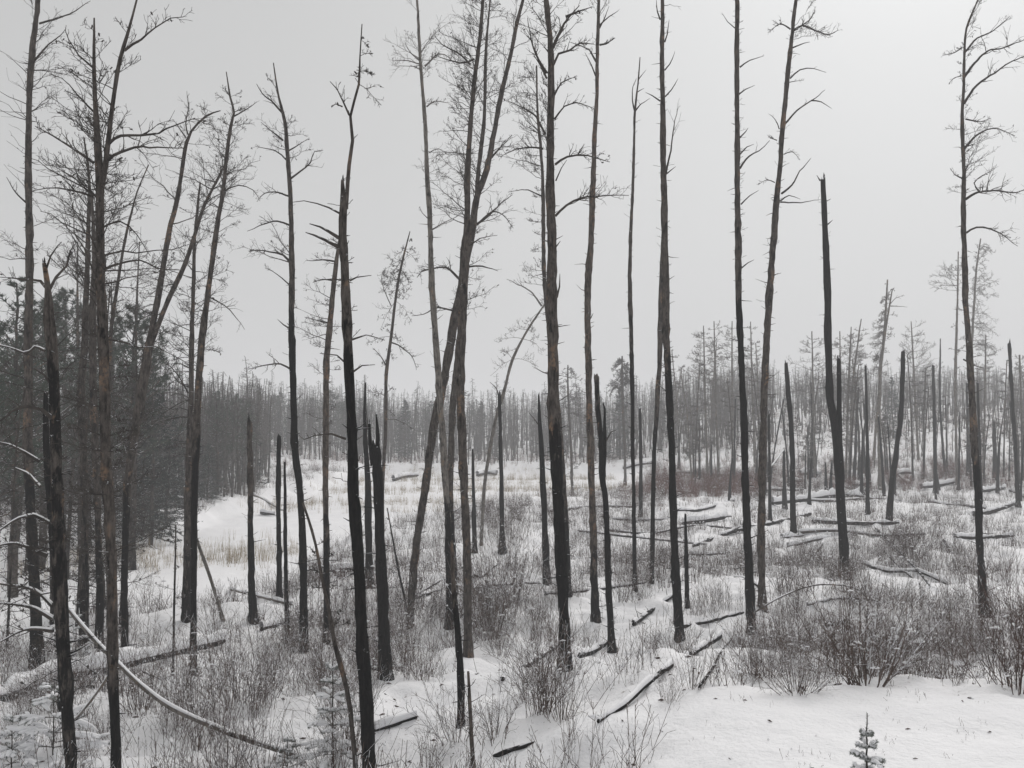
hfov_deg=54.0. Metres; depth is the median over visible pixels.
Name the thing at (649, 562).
bare shrub
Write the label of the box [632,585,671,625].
fallen log
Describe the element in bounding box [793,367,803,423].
dead tree
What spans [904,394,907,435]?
dead tree
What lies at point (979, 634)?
bare shrub
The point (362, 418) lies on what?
dead tree
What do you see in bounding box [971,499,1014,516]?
fallen log
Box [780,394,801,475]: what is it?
dead tree
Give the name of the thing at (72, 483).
dead pine
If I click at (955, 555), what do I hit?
bare shrub
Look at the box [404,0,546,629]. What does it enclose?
dead pine
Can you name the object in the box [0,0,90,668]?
dead pine
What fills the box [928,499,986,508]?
fallen log
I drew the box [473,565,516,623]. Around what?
bare shrub
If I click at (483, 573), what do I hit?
fallen log
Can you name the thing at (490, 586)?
bare shrub
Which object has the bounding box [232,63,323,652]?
dead pine
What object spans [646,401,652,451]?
dead tree
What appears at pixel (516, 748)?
fallen log
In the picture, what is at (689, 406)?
dead tree
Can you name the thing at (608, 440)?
green spruce
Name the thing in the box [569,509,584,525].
bare shrub
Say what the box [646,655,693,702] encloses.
bare shrub
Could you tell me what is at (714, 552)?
fallen log
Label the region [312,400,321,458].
dead tree
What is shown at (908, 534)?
bare shrub
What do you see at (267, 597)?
fallen log
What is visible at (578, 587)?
bare shrub
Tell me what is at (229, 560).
reeds
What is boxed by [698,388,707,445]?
dead tree
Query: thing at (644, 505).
bare shrub
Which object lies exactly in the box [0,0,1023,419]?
sky
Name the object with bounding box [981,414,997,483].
dead tree
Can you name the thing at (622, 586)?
bare shrub
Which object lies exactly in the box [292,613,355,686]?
bare shrub
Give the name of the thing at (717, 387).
dead tree
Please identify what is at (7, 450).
green pine
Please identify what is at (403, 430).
green spruce
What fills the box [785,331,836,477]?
dead tree
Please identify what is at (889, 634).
bare shrub
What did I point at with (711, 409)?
dead tree
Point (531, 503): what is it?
undergrowth
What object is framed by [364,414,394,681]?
charred snag
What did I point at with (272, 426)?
dead tree
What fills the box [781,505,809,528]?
bare shrub
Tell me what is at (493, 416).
dead tree
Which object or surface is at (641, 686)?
fallen log
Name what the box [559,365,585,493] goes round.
dead pine
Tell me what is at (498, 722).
bare shrub
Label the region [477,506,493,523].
bare shrub
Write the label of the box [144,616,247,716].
bare shrub
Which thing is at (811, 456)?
charred snag
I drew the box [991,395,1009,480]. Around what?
dead tree
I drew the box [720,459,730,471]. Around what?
red shrub
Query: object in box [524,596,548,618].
bare shrub
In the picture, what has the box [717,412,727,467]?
dead tree
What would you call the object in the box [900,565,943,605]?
bare shrub
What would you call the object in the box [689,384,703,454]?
dead tree
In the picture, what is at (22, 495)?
dead pine
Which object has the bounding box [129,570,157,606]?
bare shrub
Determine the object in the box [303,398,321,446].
green spruce
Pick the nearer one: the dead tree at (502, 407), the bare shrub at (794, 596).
the bare shrub at (794, 596)
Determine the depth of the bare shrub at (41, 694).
16.55 m
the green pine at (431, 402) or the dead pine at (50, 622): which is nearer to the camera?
the dead pine at (50, 622)
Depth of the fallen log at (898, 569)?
33.60 m
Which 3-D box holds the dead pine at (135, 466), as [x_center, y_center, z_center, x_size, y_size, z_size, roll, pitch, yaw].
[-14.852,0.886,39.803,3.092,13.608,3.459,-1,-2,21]
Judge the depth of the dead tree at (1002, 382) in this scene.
82.29 m
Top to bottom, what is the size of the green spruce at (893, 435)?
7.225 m
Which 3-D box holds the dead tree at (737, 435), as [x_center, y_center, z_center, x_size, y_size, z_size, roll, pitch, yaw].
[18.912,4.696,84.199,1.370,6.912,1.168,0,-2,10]
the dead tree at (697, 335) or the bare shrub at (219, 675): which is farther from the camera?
the dead tree at (697, 335)
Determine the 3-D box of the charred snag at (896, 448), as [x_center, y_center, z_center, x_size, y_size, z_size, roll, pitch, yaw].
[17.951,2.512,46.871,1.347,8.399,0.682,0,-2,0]
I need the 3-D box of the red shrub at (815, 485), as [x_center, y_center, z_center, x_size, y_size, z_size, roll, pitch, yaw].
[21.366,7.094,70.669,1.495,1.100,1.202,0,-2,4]
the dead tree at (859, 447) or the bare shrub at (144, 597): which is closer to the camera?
the bare shrub at (144, 597)
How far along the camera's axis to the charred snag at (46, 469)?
16.18 m
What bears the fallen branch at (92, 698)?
on the snow ground
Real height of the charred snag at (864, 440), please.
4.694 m
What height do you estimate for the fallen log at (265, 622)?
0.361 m
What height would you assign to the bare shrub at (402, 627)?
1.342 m
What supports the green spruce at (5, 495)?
on the snow ground
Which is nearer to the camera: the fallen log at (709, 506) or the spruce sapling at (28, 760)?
the spruce sapling at (28, 760)
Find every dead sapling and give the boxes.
[73,164,153,628]
[155,525,188,672]
[298,502,357,767]
[386,508,420,610]
[460,671,481,767]
[622,58,649,591]
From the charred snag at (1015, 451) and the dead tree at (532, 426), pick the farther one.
the dead tree at (532, 426)
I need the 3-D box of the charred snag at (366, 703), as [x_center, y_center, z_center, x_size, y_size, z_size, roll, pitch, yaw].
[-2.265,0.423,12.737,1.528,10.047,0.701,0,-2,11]
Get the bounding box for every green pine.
[0,276,121,597]
[0,295,122,568]
[0,319,77,516]
[35,286,118,530]
[63,303,195,569]
[63,338,172,537]
[186,391,246,495]
[209,394,262,494]
[269,393,287,431]
[269,395,288,436]
[304,390,345,456]
[334,404,346,432]
[341,398,382,454]
[417,401,433,437]
[465,399,486,439]
[592,396,611,427]
[650,400,666,451]
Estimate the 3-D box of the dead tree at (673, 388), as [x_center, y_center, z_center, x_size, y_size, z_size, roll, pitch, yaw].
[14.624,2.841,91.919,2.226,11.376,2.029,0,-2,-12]
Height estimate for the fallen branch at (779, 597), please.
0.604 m
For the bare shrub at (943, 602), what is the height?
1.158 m
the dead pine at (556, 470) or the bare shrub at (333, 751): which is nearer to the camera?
the bare shrub at (333, 751)
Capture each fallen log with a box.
[0,628,227,701]
[229,587,292,604]
[253,492,275,506]
[259,616,284,630]
[260,508,275,514]
[330,559,373,572]
[374,703,417,731]
[391,471,418,480]
[415,579,440,595]
[416,588,442,597]
[473,564,496,577]
[475,578,540,586]
[476,468,497,476]
[493,741,534,756]
[501,645,557,680]
[544,580,645,594]
[550,503,636,512]
[577,529,705,544]
[577,638,606,657]
[597,630,722,722]
[609,524,730,533]
[613,515,731,520]
[622,460,650,468]
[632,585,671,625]
[677,497,734,511]
[681,510,726,524]
[685,611,743,627]
[690,547,730,555]
[692,511,811,546]
[733,575,757,585]
[767,482,802,490]
[771,487,863,504]
[780,526,819,537]
[786,533,853,546]
[797,527,925,536]
[798,467,821,476]
[806,597,885,605]
[811,496,901,501]
[811,516,899,525]
[813,532,827,555]
[852,478,872,485]
[861,559,947,583]
[896,468,911,474]
[919,478,954,488]
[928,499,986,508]
[953,531,1014,539]
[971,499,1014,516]
[983,484,1005,492]
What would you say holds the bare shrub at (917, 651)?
on the snow ground
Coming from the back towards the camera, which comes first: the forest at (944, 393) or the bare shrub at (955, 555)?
the forest at (944, 393)
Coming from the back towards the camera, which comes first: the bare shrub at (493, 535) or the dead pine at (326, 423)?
the bare shrub at (493, 535)
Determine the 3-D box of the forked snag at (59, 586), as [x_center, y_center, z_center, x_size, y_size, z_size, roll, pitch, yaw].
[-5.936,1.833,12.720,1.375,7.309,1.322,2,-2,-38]
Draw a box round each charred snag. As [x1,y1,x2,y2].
[33,391,65,719]
[240,413,265,624]
[264,433,283,597]
[281,460,290,641]
[291,24,396,767]
[362,383,374,588]
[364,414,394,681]
[450,540,467,728]
[468,449,478,553]
[490,382,506,554]
[529,394,553,585]
[594,374,617,653]
[638,407,645,516]
[682,513,690,608]
[710,443,712,477]
[728,458,735,500]
[733,396,735,482]
[755,430,759,478]
[766,438,767,477]
[767,413,771,520]
[771,398,783,480]
[782,411,789,486]
[782,448,787,509]
[783,361,796,533]
[806,426,808,479]
[807,457,812,504]
[810,381,812,436]
[811,434,813,477]
[817,174,852,579]
[822,462,828,489]
[828,460,832,489]
[852,388,859,479]
[859,408,865,475]
[859,428,865,494]
[863,365,873,514]
[863,403,871,484]
[863,423,864,472]
[878,415,885,495]
[885,348,908,520]
[887,421,890,471]
[929,364,938,493]
[934,474,937,499]
[936,338,946,471]
[957,412,961,489]
[963,382,969,475]
[977,381,982,503]
[990,422,997,479]
[995,436,1001,493]
[1007,340,1022,507]
[1009,400,1018,474]
[1020,437,1023,500]
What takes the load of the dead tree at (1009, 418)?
on the snow ground
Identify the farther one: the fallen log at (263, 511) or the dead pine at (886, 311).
the dead pine at (886, 311)
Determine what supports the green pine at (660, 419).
on the snow ground
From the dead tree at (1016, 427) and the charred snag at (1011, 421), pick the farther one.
the dead tree at (1016, 427)
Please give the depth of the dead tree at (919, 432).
90.55 m
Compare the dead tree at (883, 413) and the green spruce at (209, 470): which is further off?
the dead tree at (883, 413)
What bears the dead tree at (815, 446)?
on the snow ground
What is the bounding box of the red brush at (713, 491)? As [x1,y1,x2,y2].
[505,452,1023,510]
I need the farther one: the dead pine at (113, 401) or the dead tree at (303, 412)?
the dead tree at (303, 412)
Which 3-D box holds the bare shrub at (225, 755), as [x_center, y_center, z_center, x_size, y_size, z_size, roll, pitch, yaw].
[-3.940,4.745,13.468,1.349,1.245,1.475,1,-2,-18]
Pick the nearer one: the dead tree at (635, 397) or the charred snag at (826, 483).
the charred snag at (826, 483)
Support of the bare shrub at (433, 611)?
on the snow ground
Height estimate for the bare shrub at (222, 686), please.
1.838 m
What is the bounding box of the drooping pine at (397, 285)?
[364,231,422,537]
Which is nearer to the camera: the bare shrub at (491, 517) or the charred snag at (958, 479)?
the bare shrub at (491, 517)
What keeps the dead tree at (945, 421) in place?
on the snow ground
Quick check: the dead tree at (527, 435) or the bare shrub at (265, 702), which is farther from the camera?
the dead tree at (527, 435)
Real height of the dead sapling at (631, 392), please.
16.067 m
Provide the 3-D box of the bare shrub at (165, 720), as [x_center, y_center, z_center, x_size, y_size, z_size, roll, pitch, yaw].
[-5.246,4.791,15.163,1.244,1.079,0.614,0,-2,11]
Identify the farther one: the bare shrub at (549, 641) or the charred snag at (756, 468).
the charred snag at (756, 468)
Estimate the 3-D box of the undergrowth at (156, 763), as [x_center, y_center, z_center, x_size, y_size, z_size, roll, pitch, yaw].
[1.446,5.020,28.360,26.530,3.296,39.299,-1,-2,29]
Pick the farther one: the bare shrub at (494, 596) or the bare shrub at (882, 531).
the bare shrub at (882, 531)
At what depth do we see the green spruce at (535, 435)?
139.15 m
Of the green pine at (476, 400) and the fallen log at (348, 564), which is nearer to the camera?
the fallen log at (348, 564)
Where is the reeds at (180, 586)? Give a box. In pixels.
[6,505,334,603]
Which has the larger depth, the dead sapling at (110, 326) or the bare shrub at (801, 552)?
the bare shrub at (801, 552)
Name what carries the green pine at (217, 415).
on the snow ground
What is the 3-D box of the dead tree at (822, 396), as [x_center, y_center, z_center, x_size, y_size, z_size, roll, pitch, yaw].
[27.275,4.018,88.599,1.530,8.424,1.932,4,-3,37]
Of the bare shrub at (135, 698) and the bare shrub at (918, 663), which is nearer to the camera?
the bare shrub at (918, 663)
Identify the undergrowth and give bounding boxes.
[0,450,1023,588]
[0,528,1023,767]
[120,406,1020,470]
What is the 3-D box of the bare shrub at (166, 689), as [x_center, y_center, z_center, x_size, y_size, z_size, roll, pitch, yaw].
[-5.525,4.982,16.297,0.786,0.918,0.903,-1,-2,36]
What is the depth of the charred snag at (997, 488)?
70.08 m
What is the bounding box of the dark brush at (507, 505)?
[0,450,1023,628]
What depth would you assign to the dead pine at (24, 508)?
39.25 m
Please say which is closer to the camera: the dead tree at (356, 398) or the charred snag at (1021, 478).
the charred snag at (1021, 478)
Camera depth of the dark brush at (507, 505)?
32.77 m
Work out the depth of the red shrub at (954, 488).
67.18 m
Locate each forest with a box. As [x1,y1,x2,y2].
[0,361,280,507]
[38,358,780,462]
[710,363,1023,445]
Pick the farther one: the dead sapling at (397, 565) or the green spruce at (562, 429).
the green spruce at (562, 429)
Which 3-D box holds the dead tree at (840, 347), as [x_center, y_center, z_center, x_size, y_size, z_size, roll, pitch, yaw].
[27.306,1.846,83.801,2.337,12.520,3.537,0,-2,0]
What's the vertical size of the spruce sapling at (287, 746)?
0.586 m
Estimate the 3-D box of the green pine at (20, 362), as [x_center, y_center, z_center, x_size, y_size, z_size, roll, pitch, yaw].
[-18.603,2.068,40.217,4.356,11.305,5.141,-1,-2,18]
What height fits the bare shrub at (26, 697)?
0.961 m
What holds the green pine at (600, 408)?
on the snow ground
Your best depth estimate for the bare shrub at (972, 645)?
16.32 m
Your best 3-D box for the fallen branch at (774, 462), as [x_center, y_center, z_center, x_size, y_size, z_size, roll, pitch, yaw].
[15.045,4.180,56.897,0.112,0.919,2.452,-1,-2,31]
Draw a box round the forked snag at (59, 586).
[0,240,102,767]
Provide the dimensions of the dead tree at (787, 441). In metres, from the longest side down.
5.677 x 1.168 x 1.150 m
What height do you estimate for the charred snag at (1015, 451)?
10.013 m
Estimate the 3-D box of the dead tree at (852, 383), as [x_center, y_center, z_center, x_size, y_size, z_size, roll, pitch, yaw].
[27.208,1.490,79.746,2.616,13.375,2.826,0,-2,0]
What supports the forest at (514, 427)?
on the snow ground
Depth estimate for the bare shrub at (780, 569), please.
28.50 m
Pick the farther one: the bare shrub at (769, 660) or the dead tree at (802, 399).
the dead tree at (802, 399)
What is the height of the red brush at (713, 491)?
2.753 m
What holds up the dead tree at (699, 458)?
on the snow ground
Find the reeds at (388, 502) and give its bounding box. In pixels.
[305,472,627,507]
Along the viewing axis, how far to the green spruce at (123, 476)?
50.82 m
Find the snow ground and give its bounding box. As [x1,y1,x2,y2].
[0,402,1023,767]
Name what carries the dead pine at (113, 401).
on the snow ground
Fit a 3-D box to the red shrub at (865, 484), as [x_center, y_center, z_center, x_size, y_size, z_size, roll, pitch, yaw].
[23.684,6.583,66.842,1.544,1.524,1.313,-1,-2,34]
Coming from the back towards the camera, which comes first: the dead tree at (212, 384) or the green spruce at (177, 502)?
the dead tree at (212, 384)
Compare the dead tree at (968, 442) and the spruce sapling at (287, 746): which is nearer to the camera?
the spruce sapling at (287, 746)
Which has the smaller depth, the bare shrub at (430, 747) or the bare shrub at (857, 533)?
the bare shrub at (430, 747)
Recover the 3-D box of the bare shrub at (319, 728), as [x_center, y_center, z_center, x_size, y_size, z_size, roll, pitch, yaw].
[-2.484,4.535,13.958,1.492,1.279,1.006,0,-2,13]
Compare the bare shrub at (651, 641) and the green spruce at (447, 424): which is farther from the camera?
the green spruce at (447, 424)
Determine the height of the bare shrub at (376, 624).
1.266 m
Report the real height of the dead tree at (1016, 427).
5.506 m
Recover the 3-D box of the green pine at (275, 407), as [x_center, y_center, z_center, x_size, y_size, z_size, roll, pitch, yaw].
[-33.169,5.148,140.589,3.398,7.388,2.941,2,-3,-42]
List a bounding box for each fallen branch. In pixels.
[58,676,106,728]
[698,640,730,687]
[755,584,870,612]
[771,449,783,466]
[875,528,930,586]
[884,551,920,584]
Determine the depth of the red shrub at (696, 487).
67.31 m
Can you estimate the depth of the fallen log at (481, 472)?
104.51 m
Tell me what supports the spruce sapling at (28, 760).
on the snow ground
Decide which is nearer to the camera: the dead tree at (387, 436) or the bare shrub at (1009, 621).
the bare shrub at (1009, 621)
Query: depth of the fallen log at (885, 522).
46.10 m
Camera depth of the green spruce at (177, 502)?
51.77 m
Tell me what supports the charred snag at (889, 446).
on the snow ground
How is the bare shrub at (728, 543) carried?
on the snow ground
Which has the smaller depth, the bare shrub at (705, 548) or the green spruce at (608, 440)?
the bare shrub at (705, 548)
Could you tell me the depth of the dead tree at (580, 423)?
114.81 m
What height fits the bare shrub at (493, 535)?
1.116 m
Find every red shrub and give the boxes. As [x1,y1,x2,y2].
[676,475,689,488]
[684,476,703,493]
[687,479,704,496]
[701,472,714,487]
[703,478,713,493]
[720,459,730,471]
[727,473,740,488]
[752,477,758,492]
[795,477,807,492]
[806,478,823,490]
[847,478,863,489]
[848,473,856,488]
[857,475,878,491]
[896,469,914,490]
[916,467,929,479]
[930,461,947,477]
[937,468,952,478]
[944,481,961,493]
[945,459,961,472]
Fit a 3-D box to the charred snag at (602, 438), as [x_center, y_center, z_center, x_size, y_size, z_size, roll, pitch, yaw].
[2.118,3.067,22.680,0.542,6.627,0.554,-1,-2,38]
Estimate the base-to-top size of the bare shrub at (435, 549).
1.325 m
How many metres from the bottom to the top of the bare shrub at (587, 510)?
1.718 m
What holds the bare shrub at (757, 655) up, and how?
on the snow ground
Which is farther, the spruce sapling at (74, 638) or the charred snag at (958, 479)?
the charred snag at (958, 479)
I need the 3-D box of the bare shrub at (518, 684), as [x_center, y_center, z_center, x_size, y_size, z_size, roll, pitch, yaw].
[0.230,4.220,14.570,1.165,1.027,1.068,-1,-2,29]
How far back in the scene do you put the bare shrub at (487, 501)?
51.01 m
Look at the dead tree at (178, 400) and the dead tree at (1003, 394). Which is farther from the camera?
the dead tree at (1003, 394)
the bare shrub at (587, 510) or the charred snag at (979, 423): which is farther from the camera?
the charred snag at (979, 423)
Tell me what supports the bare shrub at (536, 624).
on the snow ground
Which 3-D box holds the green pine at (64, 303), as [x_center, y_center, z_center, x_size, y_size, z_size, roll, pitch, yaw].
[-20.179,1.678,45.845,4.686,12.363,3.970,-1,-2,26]
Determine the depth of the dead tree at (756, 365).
86.70 m
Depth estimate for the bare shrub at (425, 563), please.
35.31 m
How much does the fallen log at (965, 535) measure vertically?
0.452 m
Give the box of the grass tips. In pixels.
[615,687,988,767]
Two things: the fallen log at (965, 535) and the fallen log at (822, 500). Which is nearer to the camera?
the fallen log at (965, 535)
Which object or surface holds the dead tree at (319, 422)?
on the snow ground
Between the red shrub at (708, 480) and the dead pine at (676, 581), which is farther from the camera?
the red shrub at (708, 480)
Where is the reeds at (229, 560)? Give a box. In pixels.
[1,529,298,585]
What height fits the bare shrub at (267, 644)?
1.878 m
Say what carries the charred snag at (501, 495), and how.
on the snow ground
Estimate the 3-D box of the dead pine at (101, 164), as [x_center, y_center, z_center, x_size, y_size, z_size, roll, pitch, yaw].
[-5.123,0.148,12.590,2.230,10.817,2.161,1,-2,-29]
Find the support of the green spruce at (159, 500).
on the snow ground
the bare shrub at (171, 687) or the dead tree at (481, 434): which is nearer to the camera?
the bare shrub at (171, 687)
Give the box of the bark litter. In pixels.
[41,611,1000,767]
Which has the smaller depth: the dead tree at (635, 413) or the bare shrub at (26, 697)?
the bare shrub at (26, 697)
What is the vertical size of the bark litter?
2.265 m
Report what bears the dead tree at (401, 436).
on the snow ground
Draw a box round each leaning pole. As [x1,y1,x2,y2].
[68,605,300,756]
[183,486,225,621]
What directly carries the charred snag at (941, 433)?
on the snow ground
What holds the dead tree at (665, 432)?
on the snow ground
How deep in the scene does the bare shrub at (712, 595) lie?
25.69 m
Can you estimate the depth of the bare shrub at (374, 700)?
13.95 m
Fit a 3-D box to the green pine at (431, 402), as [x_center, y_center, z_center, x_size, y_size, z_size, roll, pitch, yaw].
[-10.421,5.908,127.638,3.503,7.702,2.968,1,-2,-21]
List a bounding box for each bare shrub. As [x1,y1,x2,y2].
[0,621,72,670]
[0,668,42,714]
[0,679,29,731]
[0,714,23,751]
[6,666,48,712]
[13,648,83,710]
[22,661,100,712]
[26,676,57,713]
[36,646,88,691]
[55,728,105,767]
[71,618,122,654]
[74,694,102,717]
[91,696,127,737]
[92,646,170,716]
[94,703,135,753]
[105,615,191,709]
[123,620,233,734]
[127,665,197,736]
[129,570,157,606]
[129,606,223,693]
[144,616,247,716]
[146,667,196,713]
[151,662,244,750]
[169,615,268,738]
[173,610,296,718]
[176,688,271,767]
[180,598,305,699]
[183,592,292,702]
[190,578,246,633]
[194,647,298,767]
[194,650,240,693]
[209,620,257,668]
[229,647,290,710]
[252,655,286,712]
[254,628,317,690]
[261,618,310,666]
[264,601,312,643]
[270,579,314,649]
[273,659,382,752]
[274,686,396,767]
[287,651,355,713]
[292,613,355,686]
[300,650,404,758]
[319,655,373,693]
[352,621,399,663]
[366,604,399,644]
[373,590,414,637]
[389,579,441,664]
[389,597,431,656]
[393,622,445,681]
[395,661,495,745]
[408,526,438,554]
[408,533,528,639]
[410,707,463,767]
[416,589,443,622]
[419,550,434,569]
[422,526,444,556]
[422,534,444,563]
[428,588,445,615]
[432,517,542,630]
[440,573,490,612]
[453,655,540,745]
[454,512,577,599]
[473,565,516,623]
[473,587,505,609]
[474,605,517,657]
[476,586,519,628]
[476,605,514,648]
[477,498,496,512]
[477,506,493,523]
[479,505,508,532]
[480,522,508,546]
[483,599,614,692]
[484,638,573,703]
[486,516,525,552]
[492,508,522,538]
[495,577,594,714]
[503,615,634,722]
[506,637,584,717]
[509,500,525,516]
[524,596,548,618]
[531,575,558,629]
[536,567,585,597]
[547,506,553,522]
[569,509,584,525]
[569,523,584,545]
[569,569,588,596]
[573,497,598,524]
[585,521,620,557]
[596,501,610,524]
[602,557,654,601]
[609,489,645,523]
[612,538,646,581]
[627,539,663,587]
[633,624,666,653]
[636,497,650,514]
[637,607,721,689]
[639,524,696,577]
[641,513,649,529]
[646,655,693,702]
[655,536,670,563]
[690,562,732,614]
[691,534,712,558]
[715,525,736,557]
[720,616,814,682]
[720,619,803,678]
[721,622,743,643]
[733,545,756,573]
[736,615,852,695]
[738,552,766,577]
[743,595,833,658]
[751,584,892,677]
[753,543,806,594]
[755,580,811,618]
[761,560,813,617]
[772,550,972,687]
[775,549,796,571]
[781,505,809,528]
[782,578,809,612]
[783,560,816,586]
[795,532,821,569]
[834,541,874,611]
[843,569,884,610]
[846,514,872,547]
[847,583,935,674]
[867,633,913,671]
[868,514,910,547]
[869,533,914,566]
[870,501,961,558]
[871,629,921,666]
[876,543,895,562]
[887,624,918,657]
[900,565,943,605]
[901,621,965,673]
[903,514,933,539]
[904,645,933,676]
[906,628,996,679]
[917,588,968,619]
[918,584,980,656]
[937,561,1023,695]
[938,530,974,576]
[941,621,1008,665]
[943,626,992,655]
[945,612,1001,650]
[951,542,975,569]
[954,537,1023,660]
[967,571,1013,608]
[973,505,1004,527]
[984,543,1015,577]
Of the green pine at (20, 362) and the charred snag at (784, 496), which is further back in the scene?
the charred snag at (784, 496)
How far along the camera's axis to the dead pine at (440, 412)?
25.18 m
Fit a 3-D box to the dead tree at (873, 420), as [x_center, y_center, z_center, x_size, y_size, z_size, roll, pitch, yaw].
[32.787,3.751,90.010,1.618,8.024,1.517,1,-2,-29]
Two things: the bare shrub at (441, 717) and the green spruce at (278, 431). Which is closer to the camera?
the bare shrub at (441, 717)
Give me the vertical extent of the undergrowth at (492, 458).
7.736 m
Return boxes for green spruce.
[0,350,76,507]
[0,362,36,502]
[63,365,101,498]
[101,415,161,519]
[116,359,184,544]
[116,433,176,536]
[146,442,200,523]
[156,414,201,510]
[179,435,219,499]
[198,443,228,500]
[234,409,268,486]
[266,410,276,452]
[271,412,284,447]
[281,405,298,450]
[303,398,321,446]
[333,397,346,450]
[392,401,417,458]
[393,400,415,455]
[394,414,402,447]
[409,409,421,448]
[438,411,448,446]
[470,401,488,451]
[491,419,504,457]
[529,405,547,452]
[545,403,566,456]
[596,408,613,459]
[606,387,637,459]
[881,377,906,438]
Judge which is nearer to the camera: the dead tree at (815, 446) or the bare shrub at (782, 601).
the bare shrub at (782, 601)
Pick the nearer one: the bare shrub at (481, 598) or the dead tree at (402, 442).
the bare shrub at (481, 598)
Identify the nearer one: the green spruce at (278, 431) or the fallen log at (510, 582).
the fallen log at (510, 582)
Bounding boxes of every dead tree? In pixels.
[168,356,186,488]
[169,390,185,496]
[208,370,220,430]
[236,356,257,413]
[266,381,278,409]
[267,401,276,456]
[297,411,304,455]
[298,378,309,454]
[300,387,317,458]
[302,395,314,458]
[306,397,318,458]
[312,380,321,453]
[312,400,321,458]
[314,385,322,459]
[316,395,322,453]
[329,380,338,460]
[335,416,339,459]
[355,380,361,420]
[356,375,371,461]
[359,377,371,463]
[374,391,381,443]
[380,409,393,463]
[396,413,404,458]
[399,415,406,460]
[404,407,414,461]
[405,404,418,462]
[407,386,420,462]
[419,417,425,462]
[436,386,449,462]
[467,378,478,459]
[467,404,477,464]
[475,399,485,458]
[479,279,545,545]
[486,412,491,451]
[487,374,506,463]
[495,384,509,461]
[502,402,511,461]
[502,427,504,463]
[514,401,521,450]
[522,408,530,461]
[529,420,536,457]
[541,382,547,460]
[563,392,575,462]
[572,380,583,462]
[572,407,578,455]
[576,383,582,458]
[577,381,596,462]
[578,406,581,462]
[592,382,602,454]
[625,383,646,441]
[629,376,640,458]
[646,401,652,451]
[660,365,684,425]
[660,401,682,457]
[661,354,680,448]
[665,349,686,469]
[673,375,706,480]
[673,395,682,453]
[674,401,690,467]
[680,401,702,477]
[682,326,728,478]
[683,367,699,454]
[686,352,707,483]
[687,372,700,448]
[688,419,704,479]
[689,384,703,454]
[690,425,709,451]
[693,321,737,476]
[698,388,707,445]
[700,342,725,465]
[710,421,716,468]
[716,321,746,457]
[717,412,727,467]
[719,409,728,459]
[721,378,739,476]
[721,390,730,448]
[721,418,726,459]
[725,399,730,454]
[732,399,739,471]
[737,322,762,466]
[745,367,760,428]
[746,339,760,423]
[748,397,757,470]
[748,423,775,456]
[767,384,776,440]
[767,393,777,438]
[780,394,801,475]
[783,412,789,468]
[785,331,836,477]
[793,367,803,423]
[793,408,800,464]
[795,434,815,487]
[798,381,805,431]
[802,419,825,475]
[803,374,823,467]
[816,384,828,457]
[825,331,853,446]
[832,327,870,481]
[841,319,872,481]
[842,363,862,480]
[846,361,864,480]
[867,368,875,418]
[873,384,883,465]
[873,408,894,474]
[881,395,889,443]
[882,377,888,439]
[882,417,895,472]
[894,320,943,459]
[897,372,912,448]
[900,419,910,466]
[904,351,924,480]
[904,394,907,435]
[908,404,914,453]
[912,365,936,452]
[914,380,932,455]
[915,411,922,456]
[916,386,937,478]
[936,394,954,471]
[945,379,952,429]
[947,389,953,451]
[951,396,964,463]
[953,394,963,441]
[961,407,972,486]
[968,389,986,430]
[974,335,1000,471]
[975,371,987,429]
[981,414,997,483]
[990,392,1002,445]
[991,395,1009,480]
[993,359,1018,476]
[994,377,1017,479]
[996,371,1008,435]
[1003,355,1023,467]
[1006,434,1021,484]
[1008,413,1020,444]
[1009,375,1023,432]
[1009,410,1023,480]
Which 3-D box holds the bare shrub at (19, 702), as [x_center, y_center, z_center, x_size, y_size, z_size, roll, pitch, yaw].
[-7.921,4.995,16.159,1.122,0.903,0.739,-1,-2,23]
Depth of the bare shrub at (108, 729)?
14.28 m
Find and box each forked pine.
[86,94,260,647]
[421,0,510,657]
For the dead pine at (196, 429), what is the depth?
20.74 m
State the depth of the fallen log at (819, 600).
26.95 m
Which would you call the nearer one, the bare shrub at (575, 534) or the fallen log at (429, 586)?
the fallen log at (429, 586)
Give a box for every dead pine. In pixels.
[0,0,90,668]
[0,335,48,549]
[0,382,49,647]
[0,384,67,570]
[5,281,88,624]
[7,0,212,767]
[21,321,113,574]
[37,134,140,646]
[38,416,132,647]
[41,225,114,553]
[42,354,128,626]
[57,185,140,651]
[60,310,122,547]
[64,450,143,607]
[65,283,143,648]
[66,275,152,534]
[76,350,174,632]
[108,239,172,569]
[140,174,236,622]
[173,72,261,675]
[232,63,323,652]
[294,237,340,642]
[383,0,460,629]
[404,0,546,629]
[445,346,465,594]
[495,0,632,671]
[498,60,577,596]
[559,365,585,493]
[569,0,617,623]
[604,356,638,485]
[645,0,688,641]
[649,232,665,583]
[722,0,769,634]
[752,0,841,612]
[865,279,903,489]
[930,251,968,484]
[941,0,1023,616]
[955,238,1002,464]
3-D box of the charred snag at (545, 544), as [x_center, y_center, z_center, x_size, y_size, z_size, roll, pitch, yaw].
[0.935,3.421,31.247,0.591,6.363,0.691,-2,-3,41]
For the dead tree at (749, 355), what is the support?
on the snow ground
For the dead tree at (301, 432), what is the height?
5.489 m
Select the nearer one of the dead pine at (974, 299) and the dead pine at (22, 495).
the dead pine at (22, 495)
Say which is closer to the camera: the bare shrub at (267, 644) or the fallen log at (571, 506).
the bare shrub at (267, 644)
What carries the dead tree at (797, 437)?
on the snow ground
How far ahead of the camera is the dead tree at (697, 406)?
81.05 m
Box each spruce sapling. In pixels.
[0,680,110,767]
[0,714,43,767]
[55,614,94,654]
[264,737,305,767]
[295,656,360,767]
[848,713,886,767]

